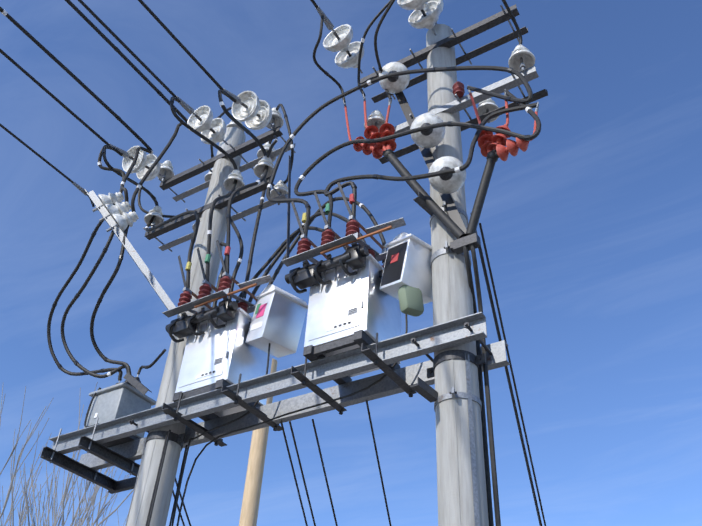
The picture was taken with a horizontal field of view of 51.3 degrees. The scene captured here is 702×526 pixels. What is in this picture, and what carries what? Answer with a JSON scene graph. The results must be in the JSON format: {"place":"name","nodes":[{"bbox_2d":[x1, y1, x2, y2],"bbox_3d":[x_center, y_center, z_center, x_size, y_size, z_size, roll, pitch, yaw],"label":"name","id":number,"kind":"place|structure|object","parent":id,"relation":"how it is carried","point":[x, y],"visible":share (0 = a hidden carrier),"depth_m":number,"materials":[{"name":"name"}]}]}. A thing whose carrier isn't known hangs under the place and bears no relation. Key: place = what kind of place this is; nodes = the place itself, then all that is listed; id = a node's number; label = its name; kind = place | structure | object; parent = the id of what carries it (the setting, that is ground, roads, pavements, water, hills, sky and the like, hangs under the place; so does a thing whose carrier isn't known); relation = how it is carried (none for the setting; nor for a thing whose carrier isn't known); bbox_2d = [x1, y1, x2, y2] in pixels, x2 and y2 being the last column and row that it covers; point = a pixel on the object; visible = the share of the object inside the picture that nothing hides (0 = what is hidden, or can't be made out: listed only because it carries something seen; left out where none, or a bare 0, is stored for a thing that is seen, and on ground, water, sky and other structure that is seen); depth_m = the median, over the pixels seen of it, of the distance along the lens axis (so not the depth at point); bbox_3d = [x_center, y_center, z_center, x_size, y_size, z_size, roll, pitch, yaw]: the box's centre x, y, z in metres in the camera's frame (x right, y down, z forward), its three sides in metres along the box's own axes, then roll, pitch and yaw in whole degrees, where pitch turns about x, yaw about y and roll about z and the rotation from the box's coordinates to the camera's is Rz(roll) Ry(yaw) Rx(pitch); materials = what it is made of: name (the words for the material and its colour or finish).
{"place":"outdoors","nodes":[
{"label":"outdoors","id":0,"kind":"place"},
{"bbox_2d":[0,0,701,525],"label":"sky","id":1,"kind":"structure","parent":0,"point":[592,232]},
{"label":"ground","id":2,"kind":"structure","parent":0,"visible":0},
{"bbox_2d":[0,431,127,525],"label":"bare tree","id":3,"kind":"object","parent":2,"relation":"on","point":[21,514],"visible":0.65,"depth_m":18.52,"materials":[{"name":"brown plant"}]},
{"bbox_2d":[0,382,133,525],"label":"bare tree","id":4,"kind":"object","parent":2,"relation":"on","point":[63,495],"visible":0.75,"depth_m":14.94,"materials":[{"name":"brown plant"}]},
{"bbox_2d":[126,127,245,525],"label":"pole","id":5,"kind":"object","parent":2,"relation":"on","point":[223,168],"visible":0.62,"depth_m":5.48,"materials":[{"name":"concrete"}]},
{"bbox_2d":[72,88,295,309],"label":"crossarms with insulators","id":6,"kind":"object","parent":5,"relation":"attached to","point":[251,110],"visible":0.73,"depth_m":6.60,"materials":[{"name":"grey metal"}]},
{"bbox_2d":[0,0,540,525],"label":"electrical cables","id":7,"kind":"object","parent":6,"relation":"attached to","point":[306,216],"visible":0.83,"depth_m":5.88,"materials":[{"name":"black rubber"}]},
{"bbox_2d":[0,0,545,525],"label":"power lines","id":8,"kind":"object","parent":6,"relation":"attached to","point":[160,22],"visible":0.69,"depth_m":5.61,"materials":[{"name":"black rubber"}]},
{"bbox_2d":[40,191,509,493],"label":"platform","id":9,"kind":"structure","parent":5,"relation":"attached to","point":[411,380],"depth_m":4.84,"materials":[{"name":"metal"}]},
{"bbox_2d":[84,374,155,447],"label":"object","id":10,"kind":"object","parent":9,"relation":"on","point":[119,400],"visible":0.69,"depth_m":5.72,"materials":[{"name":"metal"}]},
{"bbox_2d":[162,240,307,420],"bbox_3d":[-0.834,0.460,5.473,1.048,1.253,0.650,-20,-44,26],"label":"breaker","id":11,"kind":"object","parent":9,"relation":"on","point":[228,341],"visible":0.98,"depth_m":5.29,"materials":[{"name":"metal"}]},
{"bbox_2d":[281,182,432,384],"bbox_3d":[0.109,0.073,4.923,1.021,1.253,0.650,-20,-44,26],"label":"breaker","id":12,"kind":"object","parent":9,"relation":"on","point":[359,294],"visible":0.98,"depth_m":4.73,"materials":[{"name":"metal"}]},
{"bbox_2d":[239,358,276,525],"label":"pole","id":13,"kind":"object","parent":2,"relation":"on","point":[252,490],"visible":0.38,"depth_m":8.48,"materials":[{"name":"beige wood"}]},
{"bbox_2d":[125,354,479,525],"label":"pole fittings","id":14,"kind":"object","parent":2,"relation":"on","point":[473,456],"visible":0.86,"depth_m":3.84,"materials":[{"name":"grey metal"}]},
{"bbox_2d":[343,85,538,525],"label":"cable riser","id":15,"kind":"object","parent":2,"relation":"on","point":[492,147],"visible":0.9,"depth_m":4.61,"materials":[{"name":"rubber"}]},
{"bbox_2d":[426,24,488,525],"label":"pole","id":16,"kind":"object","parent":2,"relation":"on","point":[452,295],"visible":0.62,"depth_m":4.16,"materials":[{"name":"concrete"}]},
{"bbox_2d":[316,0,547,268],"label":"crossarms with insulators","id":17,"kind":"object","parent":16,"relation":"attached to","point":[425,13],"visible":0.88,"depth_m":5.75,"materials":[{"name":"grey metal"}]}
]}

